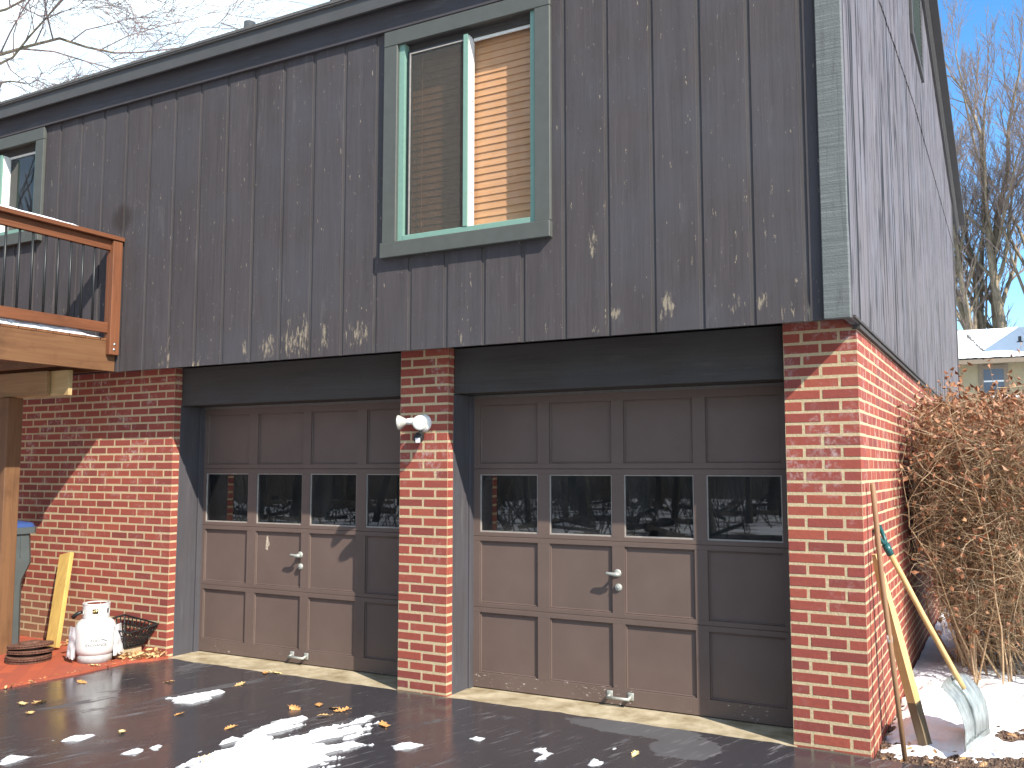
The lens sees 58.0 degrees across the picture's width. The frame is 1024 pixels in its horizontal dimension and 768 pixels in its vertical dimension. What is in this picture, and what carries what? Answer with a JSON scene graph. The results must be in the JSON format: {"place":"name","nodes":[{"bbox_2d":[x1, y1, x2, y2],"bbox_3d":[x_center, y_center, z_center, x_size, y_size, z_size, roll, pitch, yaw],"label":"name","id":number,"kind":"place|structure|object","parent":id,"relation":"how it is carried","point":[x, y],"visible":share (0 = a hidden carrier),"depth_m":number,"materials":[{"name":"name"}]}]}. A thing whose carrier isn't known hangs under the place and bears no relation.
{"place":"outdoors","nodes":[
{"label":"outdoors","id":0,"kind":"place"},
{"bbox_2d":[0,205,76,225],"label":"railing snow","id":1,"kind":"structure","parent":0,"point":[35,214],"depth_m":7.24,"materials":[{"name":"white snow"}]},
{"bbox_2d":[0,318,97,336],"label":"deck snow","id":2,"kind":"structure","parent":0,"point":[46,327],"depth_m":7.34,"materials":[{"name":"white snow"}]},
{"bbox_2d":[0,635,167,688],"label":"paved path","id":3,"kind":"structure","parent":0,"point":[59,663],"depth_m":7.27,"materials":[{"name":"red brick"}]},
{"bbox_2d":[12,520,36,643],"bbox_3d":[-4.655,1.755,8.079,0.620,1.095,0.660,-3,-6,28],"label":"trash bin","id":4,"kind":"object","parent":3,"relation":"on","point":[25,529],"visible":0.35,"depth_m":8.12,"materials":[{"name":"grey plastic"}]},
{"bbox_2d":[4,656,51,664],"bbox_3d":[-3.951,2.235,7.538,0.344,0.044,0.344,-3,-6,28],"label":"brake disc","id":5,"kind":"object","parent":3,"relation":"on","point":[23,663],"visible":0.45,"depth_m":7.40,"materials":[{"name":"metal"}]},
{"bbox_2d":[5,652,51,661],"bbox_3d":[-3.942,2.207,7.530,0.344,0.044,0.344,2,-4,-12],"label":"brake disc","id":6,"kind":"object","parent":5,"relation":"on","point":[25,658],"visible":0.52,"depth_m":7.43,"materials":[{"name":"metal"}]},
{"bbox_2d":[6,646,53,654],"bbox_3d":[-3.941,2.171,7.552,0.344,0.044,0.344,-8,-11,38],"label":"brake disc","id":7,"kind":"object","parent":6,"relation":"on","point":[45,649],"visible":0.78,"depth_m":7.45,"materials":[{"name":"metal"}]},
{"bbox_2d":[7,640,53,649],"bbox_3d":[-3.948,2.130,7.569,0.344,0.044,0.344,-4,-8,-2],"label":"brake disc","id":8,"kind":"object","parent":7,"relation":"on","point":[28,644],"visible":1,"depth_m":7.49,"materials":[{"name":"metal"}]},
{"bbox_2d":[46,552,73,648],"bbox_3d":[-4.009,1.918,8.181,0.139,0.830,0.400,1,-5,-9],"label":"plank","id":9,"kind":"object","parent":3,"relation":"on","point":[58,607],"visible":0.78,"depth_m":8.16,"materials":[{"name":"yellow wood"}]},
{"bbox_2d":[66,601,122,663],"bbox_3d":[-3.412,2.026,7.570,0.342,0.467,0.357,-3,-6,28],"label":"gas tank","id":10,"kind":"object","parent":3,"relation":"on","point":[94,636],"visible":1,"depth_m":7.45,"materials":[{"name":"white metal"}]},
{"bbox_2d":[123,646,141,654],"bbox_3d":[-3.294,2.245,7.796,0.260,0.073,0.190,-3,-6,28],"label":"concrete block","id":11,"kind":"object","parent":3,"relation":"on","point":[129,650],"depth_m":7.72,"materials":[{"name":"beige concrete"}]},
{"bbox_2d":[112,614,158,648],"bbox_3d":[-3.253,2.084,7.723,0.430,0.242,0.370,-3,-6,28],"label":"plastic crate","id":12,"kind":"object","parent":11,"relation":"on","point":[128,638],"visible":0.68,"depth_m":7.78,"materials":[{"name":"black plastic"}]},
{"bbox_2d":[108,647,166,660],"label":"leaf litter","id":13,"kind":"object","parent":3,"relation":"on","point":[138,654],"visible":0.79,"depth_m":7.63,"materials":[{"name":"beige plant"}]},
{"bbox_2d":[0,659,940,767],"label":"driveway","id":14,"kind":"structure","parent":0,"point":[104,706],"depth_m":5.60,"materials":[{"name":"black asphalt"}]},
{"bbox_2d":[0,755,30,764],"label":"driveway snow","id":15,"kind":"structure","parent":14,"relation":"on","point":[9,759],"depth_m":5.00,"materials":[{"name":"white snow"}]},
{"bbox_2d":[33,699,47,703],"bbox_3d":[-3.185,2.139,6.217,0.083,0.026,0.135,-12,-16,12],"label":"fallen leaf","id":16,"kind":"object","parent":14,"relation":"on","point":[42,701],"visible":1,"depth_m":6.22,"materials":[{"name":"yellow plant"}]},
{"bbox_2d":[4,663,114,688],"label":"leaf litter","id":17,"kind":"object","parent":14,"relation":"on","point":[5,687],"visible":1,"depth_m":6.80,"materials":[{"name":"brown plant"}]},
{"bbox_2d":[52,734,94,741],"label":"driveway snow","id":18,"kind":"structure","parent":14,"relation":"on","point":[78,737],"depth_m":5.39,"materials":[{"name":"white snow"}]},
{"bbox_2d":[121,748,143,755],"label":"driveway snow","id":19,"kind":"structure","parent":14,"relation":"on","point":[135,751],"depth_m":5.14,"materials":[{"name":"white snow"}]},
{"bbox_2d":[149,745,161,750],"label":"driveway snow","id":20,"kind":"structure","parent":14,"relation":"on","point":[155,747],"depth_m":5.23,"materials":[{"name":"white snow"}]},
{"bbox_2d":[166,690,224,703],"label":"driveway snow","id":21,"kind":"structure","parent":14,"relation":"on","point":[192,698],"depth_m":6.33,"materials":[{"name":"white snow"}]},
{"bbox_2d":[175,715,378,767],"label":"driveway snow","id":22,"kind":"structure","parent":14,"relation":"on","point":[258,748],"depth_m":5.17,"materials":[{"name":"white snow"}]},
{"bbox_2d":[198,753,217,761],"bbox_3d":[-1.619,2.008,4.927,0.120,0.078,0.029,22,-45,-11],"label":"snow patch","id":23,"kind":"object","parent":22,"relation":"on","point":[204,758],"visible":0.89,"depth_m":4.93,"materials":[{"name":"white snow"}]},
{"bbox_2d":[288,705,300,709],"bbox_3d":[-1.430,2.132,6.064,0.109,0.055,0.016,19,-35,15],"label":"fallen leaf","id":24,"kind":"object","parent":14,"relation":"on","point":[292,707],"visible":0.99,"depth_m":6.07,"materials":[{"name":"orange plant"}]},
{"bbox_2d":[333,706,351,711],"bbox_3d":[-1.106,2.127,6.029,0.120,0.018,0.077,-3,6,-25],"label":"fallen leaf","id":25,"kind":"object","parent":14,"relation":"on","point":[343,709],"visible":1,"depth_m":6.04,"materials":[{"name":"orange plant"}]},
{"bbox_2d":[378,720,389,728],"bbox_3d":[-0.786,2.096,5.672,0.083,0.018,0.136,10,-3,-20],"label":"fallen leaf","id":26,"kind":"object","parent":14,"relation":"on","point":[383,724],"visible":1,"depth_m":5.70,"materials":[{"name":"orange plant"}]},
{"bbox_2d":[392,742,422,749],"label":"driveway snow","id":27,"kind":"structure","parent":14,"relation":"on","point":[405,745],"depth_m":5.24,"materials":[{"name":"white snow"}]},
{"bbox_2d":[470,736,484,740],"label":"driveway snow","id":28,"kind":"structure","parent":14,"relation":"on","point":[476,738],"depth_m":5.39,"materials":[{"name":"white snow"}]},
{"bbox_2d":[533,748,553,761],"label":"driveway snow","id":29,"kind":"structure","parent":14,"relation":"on","point":[544,752],"depth_m":5.13,"materials":[{"name":"white snow"}]},
{"bbox_2d":[588,759,602,765],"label":"driveway snow","id":30,"kind":"structure","parent":14,"relation":"on","point":[595,762],"depth_m":4.94,"materials":[{"name":"white snow"}]},
{"bbox_2d":[631,750,638,756],"bbox_3d":[0.682,2.045,5.105,0.048,0.015,0.092,4,6,29],"label":"fallen leaf","id":31,"kind":"object","parent":14,"relation":"on","point":[635,753],"visible":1,"depth_m":5.11,"materials":[{"name":"yellow plant"}]},
{"bbox_2d":[163,651,796,746],"bbox_3d":[-0.578,2.232,6.633,5.180,0.071,0.570,-3,-6,28],"label":"concrete apron","id":32,"kind":"object","parent":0,"point":[783,735],"visible":0.39,"depth_m":6.24,"materials":[{"name":"beige concrete"}]},
{"bbox_2d":[0,0,1023,330],"label":"sky","id":33,"kind":"structure","parent":0,"point":[1015,294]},
{"bbox_2d":[958,327,1023,412],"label":"neighbour house","id":34,"kind":"structure","parent":0,"point":[999,346],"depth_m":30.07,"materials":[{"name":"beige plastic"}]},
{"bbox_2d":[979,363,1008,394],"bbox_3d":[15.585,-0.158,29.845,0.845,1.100,0.034,-3,-6,28],"label":"window","id":35,"kind":"structure","parent":34,"relation":"in","point":[1000,372],"depth_m":29.86,"materials":[{"name":"blue glass"}]},
{"label":"ground","id":36,"kind":"structure","parent":0,"visible":0},
{"bbox_2d":[0,0,313,99],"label":"bare tree","id":37,"kind":"object","parent":36,"relation":"on","point":[36,43],"visible":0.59,"depth_m":16.36,"materials":[{"name":"grey plant"}]},
{"bbox_2d":[0,0,964,757],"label":"house","id":38,"kind":"structure","parent":36,"relation":"on","point":[642,314],"depth_m":6.58,"materials":[{"name":"grey wood"}]},
{"bbox_2d":[0,127,46,247],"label":"window","id":39,"kind":"structure","parent":38,"relation":"in","point":[22,169],"depth_m":8.79,"materials":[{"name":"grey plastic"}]},
{"bbox_2d":[0,206,124,654],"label":"deck","id":40,"kind":"structure","parent":38,"relation":"attached to","point":[36,362],"depth_m":7.74,"materials":[{"name":"wood"}]},
{"bbox_2d":[199,401,400,675],"bbox_3d":[-1.701,1.219,7.559,2.385,2.102,0.102,-3,-6,28],"label":"garage door","id":41,"kind":"structure","parent":38,"relation":"in","point":[300,551],"depth_m":7.59,"materials":[{"name":"brown paint"}]},
{"bbox_2d":[396,414,430,442],"bbox_3d":[-0.708,0.319,6.610,0.292,0.214,0.201,-3,-6,28],"label":"flood light","id":42,"kind":"object","parent":38,"relation":"attached to","point":[421,423],"visible":1,"depth_m":6.59,"materials":[{"name":"white plastic"}]},
{"bbox_2d":[379,0,551,259],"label":"window","id":43,"kind":"structure","parent":38,"relation":"in","point":[470,110],"depth_m":6.43,"materials":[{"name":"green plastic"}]},
{"bbox_2d":[473,385,792,727],"bbox_3d":[0.727,1.099,6.249,2.342,2.102,0.102,-3,-6,28],"label":"garage door","id":44,"kind":"structure","parent":38,"relation":"in","point":[631,549],"depth_m":6.21,"materials":[{"name":"brown paint"}]},
{"bbox_2d":[875,702,1023,767],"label":"mulch","id":45,"kind":"object","parent":36,"relation":"on","point":[969,762],"visible":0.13,"depth_m":5.16,"materials":[{"name":"brown plant"}]},
{"bbox_2d":[870,483,907,761],"bbox_3d":[2.119,1.319,5.202,0.035,1.511,0.216,2,-5,-17],"label":"broom pole","id":46,"kind":"object","parent":45,"relation":"on","point":[887,620],"visible":1,"depth_m":5.19,"materials":[{"name":"brown wood"}]},
{"bbox_2d":[881,661,1023,762],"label":"snow patch","id":47,"kind":"object","parent":45,"relation":"on","point":[944,722],"visible":0.56,"depth_m":5.77,"materials":[{"name":"white snow"}]},
{"bbox_2d":[872,554,931,745],"bbox_3d":[2.266,1.549,5.364,0.334,1.118,0.072,1,-5,-12],"label":"wooden stake","id":48,"kind":"object","parent":47,"relation":"on","point":[916,711],"visible":0.75,"depth_m":5.34,"materials":[{"name":"yellow wood"}]},
{"bbox_2d":[873,524,989,751],"bbox_3d":[2.490,1.461,5.497,0.469,1.232,0.542,-5,-7,41],"label":"snow shovel","id":49,"kind":"object","parent":47,"relation":"on","point":[963,692],"visible":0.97,"depth_m":5.38,"materials":[{"name":"metal"}]},
{"bbox_2d":[882,733,1023,767],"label":"leaf litter","id":50,"kind":"object","parent":45,"relation":"on","point":[983,764],"visible":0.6,"depth_m":5.15,"materials":[{"name":"brown plant"}]},
{"bbox_2d":[896,343,1023,685],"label":"shrub","id":51,"kind":"object","parent":36,"relation":"on","point":[968,493],"visible":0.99,"depth_m":6.76,"materials":[{"name":"brown plant"}]},
{"bbox_2d":[913,592,1023,685],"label":"snow patch","id":52,"kind":"object","parent":36,"relation":"on","point":[927,668],"visible":0.11,"depth_m":7.17,"materials":[{"name":"white snow"}]},
{"bbox_2d":[940,0,1023,329],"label":"bare tree","id":53,"kind":"object","parent":36,"relation":"on","point":[992,238],"visible":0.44,"depth_m":45.18,"materials":[{"name":"brown plant"}]},
{"bbox_2d":[953,171,1017,330],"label":"bare tree","id":54,"kind":"object","parent":36,"relation":"on","point":[969,325],"visible":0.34,"depth_m":45.63,"materials":[{"name":"grey plant"}]}
]}

